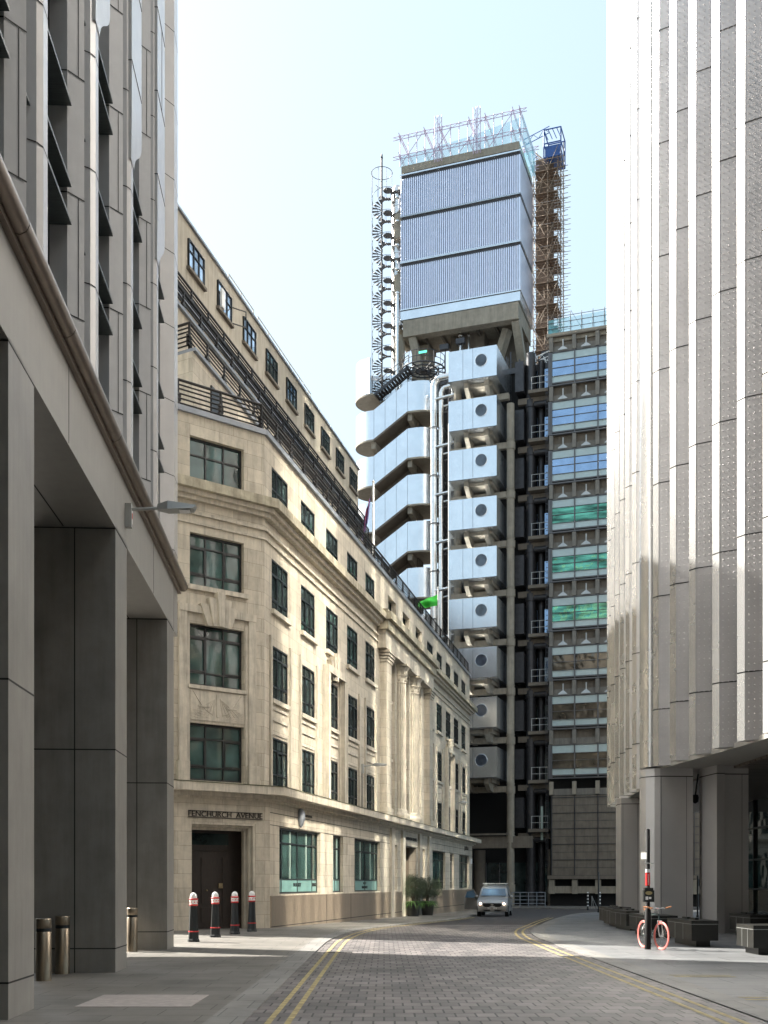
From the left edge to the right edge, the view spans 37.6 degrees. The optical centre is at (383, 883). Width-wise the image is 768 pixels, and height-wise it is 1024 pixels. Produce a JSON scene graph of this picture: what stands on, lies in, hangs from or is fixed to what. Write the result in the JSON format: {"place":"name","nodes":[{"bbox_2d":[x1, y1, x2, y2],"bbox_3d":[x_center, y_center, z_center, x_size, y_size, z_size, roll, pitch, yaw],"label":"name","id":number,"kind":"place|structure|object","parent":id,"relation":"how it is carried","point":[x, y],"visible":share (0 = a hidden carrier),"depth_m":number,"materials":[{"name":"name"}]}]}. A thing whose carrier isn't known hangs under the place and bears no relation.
{"place":"outdoors","nodes":[
{"label":"outdoors","id":0,"kind":"place"},
{"bbox_2d":[0,909,476,1023],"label":"pavement","id":1,"kind":"structure","parent":0,"point":[224,969],"depth_m":19.32,"materials":[{"name":"concrete"}]},
{"bbox_2d":[36,918,51,980],"bbox_3d":[-5.590,1.087,18.500,0.250,1.025,0.250,0,0,0],"label":"steel bollard","id":2,"kind":"object","parent":1,"relation":"on","point":[43,950],"visible":1,"depth_m":18.40,"materials":[{"name":"silver metal"}]},
{"bbox_2d":[55,916,69,973],"bbox_3d":[-5.680,1.087,19.900,0.250,1.025,0.250,0,0,0],"label":"steel bollard","id":3,"kind":"object","parent":1,"relation":"on","point":[62,944],"visible":1,"depth_m":19.79,"materials":[{"name":"silver metal"}]},
{"bbox_2d":[0,0,187,1019],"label":"office building","id":4,"kind":"structure","parent":1,"relation":"on","point":[91,586],"depth_m":20.12,"materials":[{"name":"grey stone"}]},
{"bbox_2d":[125,501,196,528],"bbox_3d":[-4.207,-6.945,21.255,1.330,0.490,0.300,0,0,-3],"label":"street lamp","id":5,"kind":"object","parent":4,"relation":"attached to","point":[170,507],"visible":1,"depth_m":21.18,"materials":[{"name":"metal"}]},
{"bbox_2d":[127,908,137,951],"bbox_3d":[-5.890,1.087,26.350,0.250,1.025,0.250,0,0,0],"label":"steel bollard","id":6,"kind":"object","parent":1,"relation":"on","point":[132,929],"visible":0.96,"depth_m":26.24,"materials":[{"name":"silver metal"}]},
{"bbox_2d":[75,995,208,1006],"bbox_3d":[-3.250,1.612,15.325,1.500,0.036,1.550,0,0,0],"label":"access cover","id":7,"kind":"object","parent":1,"relation":"on","point":[146,1000],"visible":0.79,"depth_m":15.18,"materials":[{"name":"metal"}]},
{"bbox_2d":[187,893,199,941],"bbox_3d":[-5.198,0.927,30.742,0.305,1.345,0.305,0,0,23],"label":"bollard","id":8,"kind":"object","parent":1,"relation":"on","point":[193,934],"visible":1,"depth_m":30.65,"materials":[{"name":"metal"}]},
{"bbox_2d":[210,892,220,936],"bbox_3d":[-4.997,0.927,33.365,0.305,1.345,0.305,0,0,23],"label":"bollard","id":9,"kind":"object","parent":1,"relation":"on","point":[215,923],"visible":1,"depth_m":33.27,"materials":[{"name":"metal"}]},
{"bbox_2d":[229,891,239,933],"bbox_3d":[-4.687,0.927,35.377,0.305,1.345,0.305,0,0,-22],"label":"bollard","id":10,"kind":"object","parent":1,"relation":"on","point":[234,926],"visible":1,"depth_m":35.28,"materials":[{"name":"metal"}]},
{"bbox_2d":[247,891,256,931],"bbox_3d":[-4.368,0.927,37.249,0.305,1.345,0.305,0,0,23],"label":"bollard","id":11,"kind":"object","parent":1,"relation":"on","point":[251,916],"visible":1,"depth_m":37.15,"materials":[{"name":"metal"}]},
{"bbox_2d":[174,204,481,930],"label":"stone building","id":12,"kind":"structure","parent":1,"relation":"on","point":[317,662],"depth_m":45.19,"materials":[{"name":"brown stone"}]},
{"bbox_2d":[187,238,204,284],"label":"roof window","id":13,"kind":"structure","parent":12,"relation":"in","point":[195,259],"depth_m":46.12,"materials":[{"name":"glass"}]},
{"bbox_2d":[190,723,240,782],"bbox_3d":[-5.918,-4.515,39.266,2.150,1.970,0.110,0,0,-39],"label":"window","id":14,"kind":"structure","parent":12,"relation":"in","point":[215,751],"depth_m":39.30,"materials":[{"name":"glass"}]},
{"bbox_2d":[190,624,240,689],"bbox_3d":[-5.918,-7.850,39.266,2.150,2.100,0.110,0,0,-39],"label":"window","id":15,"kind":"structure","parent":12,"relation":"in","point":[215,653],"depth_m":39.30,"materials":[{"name":"glass"}]},
{"bbox_2d":[190,533,240,592],"bbox_3d":[-5.918,-11.100,39.266,2.150,1.800,0.110,0,0,-39],"label":"window","id":16,"kind":"structure","parent":12,"relation":"in","point":[214,563],"depth_m":39.30,"materials":[{"name":"glass"}]},
{"bbox_2d":[190,437,240,488],"bbox_3d":[-5.921,-14.575,39.269,2.150,1.450,0.100,0,0,-39],"label":"window","id":17,"kind":"structure","parent":12,"relation":"in","point":[215,463],"depth_m":39.30,"materials":[{"name":"glass"}]},
{"bbox_2d":[192,830,240,928],"bbox_3d":[-6.130,-0.150,39.766,2.550,3.900,0.160,0,0,-39],"label":"door","id":18,"kind":"structure","parent":12,"relation":"in","point":[216,855],"depth_m":39.89,"materials":[{"name":"brown wood"}]},
{"bbox_2d":[217,279,231,321],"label":"roof window","id":19,"kind":"structure","parent":12,"relation":"in","point":[228,300],"depth_m":49.54,"materials":[{"name":"glass"}]},
{"bbox_2d":[243,316,255,353],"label":"roof window","id":20,"kind":"structure","parent":12,"relation":"in","point":[249,334],"depth_m":52.43,"materials":[{"name":"glass"}]},
{"bbox_2d":[265,348,277,383],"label":"roof window","id":21,"kind":"structure","parent":12,"relation":"in","point":[271,365],"depth_m":55.52,"materials":[{"name":"glass"}]},
{"bbox_2d":[272,559,287,617],"bbox_3d":[-3.938,-10.925,42.028,0.110,1.850,1.920,0,0,13],"label":"window","id":22,"kind":"structure","parent":12,"relation":"in","point":[279,575],"depth_m":42.16,"materials":[{"name":"glass"}]},
{"bbox_2d":[272,468,287,508],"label":"window","id":23,"kind":"structure","parent":12,"relation":"in","point":[279,486],"depth_m":42.16,"materials":[{"name":"glass"}]},
{"bbox_2d":[273,737,287,786],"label":"window","id":24,"kind":"structure","parent":12,"relation":"in","point":[280,748],"depth_m":42.28,"materials":[{"name":"glass"}]},
{"bbox_2d":[273,646,287,704],"bbox_3d":[-3.938,-7.725,42.028,0.110,1.950,1.920,0,0,13],"label":"window","id":25,"kind":"structure","parent":12,"relation":"in","point":[280,659],"depth_m":42.28,"materials":[{"name":"glass"}]},
{"bbox_2d":[286,377,296,409],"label":"roof window","id":26,"kind":"structure","parent":12,"relation":"in","point":[291,392],"depth_m":58.67,"materials":[{"name":"glass"}]},
{"bbox_2d":[279,827,316,893],"bbox_3d":[-3.426,-0.835,44.003,0.100,2.470,5.400,0,0,13],"label":"window","id":27,"kind":"structure","parent":12,"relation":"in","point":[297,848],"depth_m":44.00,"materials":[{"name":"glass"}]},
{"bbox_2d":[301,500,313,535],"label":"window","id":28,"kind":"structure","parent":12,"relation":"in","point":[307,516],"depth_m":45.67,"materials":[{"name":"glass"}]},
{"bbox_2d":[302,749,313,793],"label":"window","id":29,"kind":"structure","parent":12,"relation":"in","point":[307,757],"depth_m":45.67,"materials":[{"name":"glass"}]},
{"bbox_2d":[301,585,314,636],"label":"window","id":30,"kind":"structure","parent":12,"relation":"in","point":[307,598],"depth_m":45.67,"materials":[{"name":"glass"}]},
{"bbox_2d":[302,665,314,717],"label":"window","id":31,"kind":"structure","parent":12,"relation":"in","point":[308,685],"depth_m":45.81,"materials":[{"name":"glass"}]},
{"bbox_2d":[304,403,313,432],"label":"roof window","id":32,"kind":"structure","parent":12,"relation":"in","point":[308,414],"depth_m":61.49,"materials":[{"name":"glass"}]},
{"bbox_2d":[321,426,329,454],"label":"roof window","id":33,"kind":"structure","parent":12,"relation":"in","point":[325,439],"depth_m":64.93,"materials":[{"name":"glass"}]},
{"bbox_2d":[326,606,337,652],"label":"window","id":34,"kind":"structure","parent":12,"relation":"in","point":[331,618],"depth_m":49.17,"materials":[{"name":"glass"}]},
{"bbox_2d":[326,528,337,560],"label":"window","id":35,"kind":"structure","parent":12,"relation":"in","point":[331,542],"depth_m":49.17,"materials":[{"name":"glass"}]},
{"bbox_2d":[331,760,337,800],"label":"window","id":36,"kind":"structure","parent":12,"relation":"in","point":[334,765],"depth_m":49.65,"materials":[{"name":"glass"}]},
{"bbox_2d":[331,683,337,729],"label":"window","id":37,"kind":"structure","parent":12,"relation":"in","point":[334,689],"depth_m":49.42,"materials":[{"name":"glass"}]},
{"bbox_2d":[333,836,339,891],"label":"window","id":38,"kind":"structure","parent":12,"relation":"in","point":[336,839],"depth_m":49.67,"materials":[{"name":"glass"}]},
{"bbox_2d":[347,625,356,668],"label":"window","id":39,"kind":"structure","parent":12,"relation":"in","point":[351,634],"depth_m":52.53,"materials":[{"name":"glass"}]},
{"bbox_2d":[347,552,356,580],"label":"window","id":40,"kind":"structure","parent":12,"relation":"in","point":[351,563],"depth_m":52.53,"materials":[{"name":"glass"}]},
{"bbox_2d":[348,767,356,805],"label":"window","id":41,"kind":"structure","parent":12,"relation":"in","point":[352,773],"depth_m":52.71,"materials":[{"name":"glass"}]},
{"bbox_2d":[348,694,356,738],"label":"window","id":42,"kind":"structure","parent":12,"relation":"in","point":[352,702],"depth_m":52.71,"materials":[{"name":"glass"}]},
{"bbox_2d":[355,839,376,891],"bbox_3d":[-0.972,-0.835,54.623,0.100,2.470,5.200,0,0,13],"label":"window","id":43,"kind":"structure","parent":12,"relation":"in","point":[365,851],"depth_m":54.92,"materials":[{"name":"glass"}]},
{"bbox_2d":[362,480,374,554],"bbox_3d":[-0.819,-18.570,59.079,0.710,5.140,0.230,0,0,0],"label":"flagpole","id":44,"kind":"object","parent":12,"relation":"on","point":[366,521],"visible":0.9,"depth_m":59.07,"materials":[{"name":"metal"}]},
{"bbox_2d":[365,572,373,598],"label":"window","id":45,"kind":"structure","parent":12,"relation":"in","point":[369,583],"depth_m":55.97,"materials":[{"name":"glass"}]},
{"bbox_2d":[365,640,374,681],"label":"window","id":46,"kind":"structure","parent":12,"relation":"in","point":[369,650],"depth_m":55.97,"materials":[{"name":"glass"}]},
{"bbox_2d":[367,774,373,809],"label":"window","id":47,"kind":"structure","parent":12,"relation":"in","point":[370,779],"depth_m":56.14,"materials":[{"name":"glass"}]},
{"bbox_2d":[367,706,374,747],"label":"window","id":48,"kind":"structure","parent":12,"relation":"in","point":[370,712],"depth_m":56.18,"materials":[{"name":"glass"}]},
{"bbox_2d":[419,587,438,634],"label":"flagpole","id":49,"kind":"object","parent":12,"relation":"attached to","point":[430,602],"visible":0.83,"depth_m":77.63,"materials":[{"name":"fabric"}]},
{"bbox_2d":[433,851,442,888],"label":"window","id":50,"kind":"structure","parent":12,"relation":"in","point":[437,856],"depth_m":74.41,"materials":[{"name":"glass"}]},
{"bbox_2d":[459,855,466,888],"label":"window","id":51,"kind":"structure","parent":12,"relation":"in","point":[462,859],"depth_m":84.25,"materials":[{"name":"glass"}]},
{"bbox_2d":[405,874,429,915],"bbox_3d":[1.587,0.593,63.032,1.977,2.521,2.009,0,0,0],"label":"potted shrub","id":52,"kind":"object","parent":1,"relation":"on","point":[412,907],"visible":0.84,"depth_m":62.67,"materials":[{"name":"green plant"}]},
{"bbox_2d":[417,875,443,914],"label":"potted shrub","id":53,"kind":"object","parent":1,"relation":"on","point":[427,907],"visible":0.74,"depth_m":65.92,"materials":[{"name":"green plant"}]},
{"bbox_2d":[178,0,606,613],"label":"sky","id":54,"kind":"structure","parent":0,"point":[287,109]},
{"bbox_2d":[243,925,767,1023],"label":"road","id":55,"kind":"structure","parent":0,"point":[454,974],"depth_m":17.44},
{"bbox_2d":[264,917,767,1023],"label":"road markings","id":56,"kind":"object","parent":55,"relation":"on","point":[289,1020],"visible":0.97,"depth_m":17.74,"materials":[{"name":"yellow paint"}]},
{"bbox_2d":[414,908,699,924],"bbox_3d":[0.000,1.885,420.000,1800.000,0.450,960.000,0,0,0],"label":"ground","id":57,"kind":"structure","parent":0,"point":[520,916],"depth_m":62.72,"materials":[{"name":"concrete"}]},
{"bbox_2d":[202,910,767,1023],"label":"kerb","id":58,"kind":"structure","parent":57,"relation":"on","point":[244,1006],"depth_m":18.29,"materials":[{"name":"stone"}]},
{"bbox_2d":[464,883,512,916],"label":"delivery van","id":59,"kind":"object","parent":57,"relation":"on","point":[496,897],"visible":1,"depth_m":66.16,"materials":[{"name":"paint"}]},
{"bbox_2d":[512,905,699,908],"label":"pavement","id":60,"kind":"structure","parent":0,"point":[551,907],"depth_m":90.27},
{"bbox_2d":[355,141,699,906],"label":"steel office building","id":61,"kind":"structure","parent":60,"relation":"on","point":[499,431],"depth_m":97.29,"materials":[{"name":"silver metal"}]},
{"bbox_2d":[393,105,538,176],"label":"roof scaffold","id":62,"kind":"object","parent":61,"relation":"on","point":[434,154],"visible":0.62,"depth_m":102.00,"materials":[{"name":"silver"}]},
{"bbox_2d":[485,862,546,901],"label":"window","id":63,"kind":"structure","parent":61,"relation":"in","point":[492,868],"depth_m":98.76,"materials":[{"name":"black glass"}]},
{"bbox_2d":[530,141,570,363],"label":"scaffold tower","id":64,"kind":"structure","parent":61,"relation":"on","point":[548,178],"depth_m":106.25,"materials":[{"name":"metal"}]},
{"bbox_2d":[522,126,565,172],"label":"blue hoist","id":65,"kind":"object","parent":64,"relation":"on","point":[550,151],"visible":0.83,"depth_m":105.60,"materials":[{"name":"metal"}]},
{"bbox_2d":[551,351,573,384],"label":"window","id":66,"kind":"structure","parent":61,"relation":"in","point":[562,364],"depth_m":95.31,"materials":[{"name":"blue glass"}]},
{"bbox_2d":[551,400,573,433],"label":"window","id":67,"kind":"structure","parent":61,"relation":"in","point":[562,413],"depth_m":95.31,"materials":[{"name":"blue glass"}]},
{"bbox_2d":[551,449,573,482],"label":"window","id":68,"kind":"structure","parent":61,"relation":"in","point":[562,462],"depth_m":95.31,"materials":[{"name":"blue glass"}]},
{"bbox_2d":[551,499,573,531],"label":"window","id":69,"kind":"structure","parent":61,"relation":"in","point":[562,511],"depth_m":95.31,"materials":[{"name":"green glass"}]},
{"bbox_2d":[551,548,573,580],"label":"window","id":70,"kind":"structure","parent":61,"relation":"in","point":[562,560],"depth_m":95.31,"materials":[{"name":"green glass"}]},
{"bbox_2d":[551,597,573,629],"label":"window","id":71,"kind":"structure","parent":61,"relation":"in","point":[562,609],"depth_m":95.31,"materials":[{"name":"green glass"}]},
{"bbox_2d":[551,646,573,679],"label":"window","id":72,"kind":"structure","parent":61,"relation":"in","point":[562,658],"depth_m":95.31,"materials":[{"name":"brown glass"}]},
{"bbox_2d":[551,696,573,728],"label":"window","id":73,"kind":"structure","parent":61,"relation":"in","point":[562,708],"depth_m":95.31,"materials":[{"name":"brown glass"}]},
{"bbox_2d":[551,745,573,777],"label":"window","id":74,"kind":"structure","parent":61,"relation":"in","point":[563,763],"depth_m":95.31,"materials":[{"name":"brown glass"}]},
{"bbox_2d":[547,307,606,333],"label":"parapet scaffold","id":75,"kind":"object","parent":61,"relation":"on","point":[570,320],"visible":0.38,"depth_m":95.10,"materials":[{"name":"metal"}]},
{"bbox_2d":[549,344,606,386],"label":"window frame","id":76,"kind":"structure","parent":61,"relation":"in","point":[585,380],"depth_m":94.83,"materials":[{"name":"metal"}]},
{"bbox_2d":[549,394,606,435],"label":"window frame","id":77,"kind":"structure","parent":61,"relation":"in","point":[589,429],"depth_m":94.82,"materials":[{"name":"metal"}]},
{"bbox_2d":[549,444,606,484],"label":"window frame","id":78,"kind":"structure","parent":61,"relation":"in","point":[603,477],"depth_m":94.80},
{"bbox_2d":[549,494,606,533],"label":"window frame","id":79,"kind":"structure","parent":61,"relation":"in","point":[600,526],"depth_m":94.86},
{"bbox_2d":[549,543,606,582],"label":"window frame","id":80,"kind":"structure","parent":61,"relation":"in","point":[585,577],"depth_m":94.84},
{"bbox_2d":[549,593,606,631],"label":"window frame","id":81,"kind":"structure","parent":61,"relation":"in","point":[592,626],"depth_m":94.77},
{"bbox_2d":[549,643,606,680],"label":"window frame","id":82,"kind":"structure","parent":61,"relation":"in","point":[601,643],"depth_m":94.82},
{"bbox_2d":[549,693,606,729],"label":"window frame","id":83,"kind":"structure","parent":61,"relation":"in","point":[596,693],"depth_m":94.77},
{"bbox_2d":[549,743,606,778],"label":"window frame","id":84,"kind":"structure","parent":61,"relation":"in","point":[588,743],"depth_m":94.82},
{"bbox_2d":[574,347,596,381],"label":"window","id":85,"kind":"structure","parent":61,"relation":"in","point":[585,360],"depth_m":94.68,"materials":[{"name":"blue glass"}]},
{"bbox_2d":[574,397,596,430],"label":"window","id":86,"kind":"structure","parent":61,"relation":"in","point":[585,410],"depth_m":94.68,"materials":[{"name":"blue glass"}]},
{"bbox_2d":[574,446,596,480],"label":"window","id":87,"kind":"structure","parent":61,"relation":"in","point":[585,459],"depth_m":94.68,"materials":[{"name":"blue glass"}]},
{"bbox_2d":[574,496,596,529],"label":"window","id":88,"kind":"structure","parent":61,"relation":"in","point":[585,508],"depth_m":94.68,"materials":[{"name":"green glass"}]},
{"bbox_2d":[574,546,596,578],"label":"window","id":89,"kind":"structure","parent":61,"relation":"in","point":[585,558],"depth_m":94.68,"materials":[{"name":"green glass"}]},
{"bbox_2d":[574,595,596,628],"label":"window","id":90,"kind":"structure","parent":61,"relation":"in","point":[585,607],"depth_m":94.68,"materials":[{"name":"green glass"}]},
{"bbox_2d":[574,645,596,677],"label":"window","id":91,"kind":"structure","parent":61,"relation":"in","point":[585,657],"depth_m":94.68,"materials":[{"name":"brown glass"}]},
{"bbox_2d":[574,695,596,727],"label":"window","id":92,"kind":"structure","parent":61,"relation":"in","point":[585,712],"depth_m":94.68,"materials":[{"name":"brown glass"}]},
{"bbox_2d":[574,744,596,776],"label":"window","id":93,"kind":"structure","parent":61,"relation":"in","point":[584,762],"depth_m":94.68,"materials":[{"name":"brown glass"}]},
{"bbox_2d":[597,346,606,377],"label":"window","id":94,"kind":"structure","parent":61,"relation":"in","point":[602,350],"depth_m":94.24,"materials":[{"name":"blue glass"}]},
{"bbox_2d":[597,395,606,427],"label":"window","id":95,"kind":"structure","parent":61,"relation":"in","point":[601,400],"depth_m":94.24,"materials":[{"name":"blue glass"}]},
{"bbox_2d":[597,445,606,477],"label":"window","id":96,"kind":"structure","parent":61,"relation":"in","point":[601,450],"depth_m":94.24,"materials":[{"name":"blue glass"}]},
{"bbox_2d":[597,495,606,527],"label":"window","id":97,"kind":"structure","parent":61,"relation":"in","point":[601,500],"depth_m":94.24,"materials":[{"name":"green glass"}]},
{"bbox_2d":[597,545,606,576],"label":"window","id":98,"kind":"structure","parent":61,"relation":"in","point":[601,549],"depth_m":94.24,"materials":[{"name":"green glass"}]},
{"bbox_2d":[597,594,606,626],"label":"window","id":99,"kind":"structure","parent":61,"relation":"in","point":[601,599],"depth_m":94.24,"materials":[{"name":"green glass"}]},
{"bbox_2d":[597,644,606,676],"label":"window","id":100,"kind":"structure","parent":61,"relation":"in","point":[601,649],"depth_m":94.24,"materials":[{"name":"brown glass"}]},
{"bbox_2d":[597,694,606,726],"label":"window","id":101,"kind":"structure","parent":61,"relation":"in","point":[601,698],"depth_m":94.24,"materials":[{"name":"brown glass"}]},
{"bbox_2d":[597,744,606,775],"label":"window","id":102,"kind":"structure","parent":61,"relation":"in","point":[601,748],"depth_m":94.24,"materials":[{"name":"brown glass"}]},
{"bbox_2d":[511,892,545,906],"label":"guard railing","id":103,"kind":"object","parent":60,"relation":"on","point":[528,896],"visible":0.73,"depth_m":91.17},
{"bbox_2d":[545,911,767,1007],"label":"pavement","id":104,"kind":"structure","parent":0,"point":[725,954],"depth_m":24.93,"materials":[{"name":"concrete"}]},
{"bbox_2d":[604,906,632,925],"bbox_3d":[8.849,1.250,42.399,0.810,0.720,1.610,0,0,0],"label":"granite bench","id":105,"kind":"object","parent":104,"relation":"on","point":[607,915],"visible":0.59,"depth_m":42.44,"materials":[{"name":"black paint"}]},
{"bbox_2d":[611,908,639,930],"bbox_3d":[8.549,1.250,39.199,0.810,0.720,2.610,0,0,0],"label":"granite bench","id":106,"kind":"object","parent":104,"relation":"on","point":[620,918],"visible":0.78,"depth_m":38.82,"materials":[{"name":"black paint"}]},
{"bbox_2d":[641,829,653,949],"bbox_3d":[6.360,0.140,27.186,0.300,2.920,0.278,0,0,0],"label":"signal pole","id":107,"kind":"object","parent":104,"relation":"on","point":[648,894],"visible":1,"depth_m":27.20,"materials":[{"name":"metal"}]},
{"bbox_2d":[629,912,677,937],"bbox_3d":[8.124,1.250,34.099,0.760,0.720,3.010,0,0,0],"label":"granite bench","id":108,"kind":"object","parent":104,"relation":"on","point":[635,919],"visible":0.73,"depth_m":33.31,"materials":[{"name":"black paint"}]},
{"bbox_2d":[637,906,671,949],"bbox_3d":[6.626,1.077,27.448,0.707,1.049,1.609,0,0,6],"label":"bicycle","id":109,"kind":"object","parent":104,"relation":"on","point":[659,921],"visible":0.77,"depth_m":27.09,"materials":[{"name":"red metal"}]},
{"bbox_2d":[607,0,767,933],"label":"metal clad building","id":110,"kind":"structure","parent":104,"relation":"on","point":[687,409],"depth_m":34.99,"materials":[{"name":"metal"}]},
{"bbox_2d":[667,916,718,946],"bbox_3d":[8.034,1.250,29.399,0.680,0.720,2.410,0,0,0],"label":"granite bench","id":111,"kind":"object","parent":104,"relation":"on","point":[693,931],"visible":0.98,"depth_m":28.35,"materials":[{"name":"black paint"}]},
{"bbox_2d":[729,912,767,934],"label":"granite bench","id":112,"kind":"object","parent":104,"relation":"on","point":[745,918],"visible":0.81,"depth_m":33.83,"materials":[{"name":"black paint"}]},
{"bbox_2d":[736,924,767,954],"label":"granite bench","id":113,"kind":"object","parent":104,"relation":"on","point":[752,938],"visible":1,"depth_m":25.15,"materials":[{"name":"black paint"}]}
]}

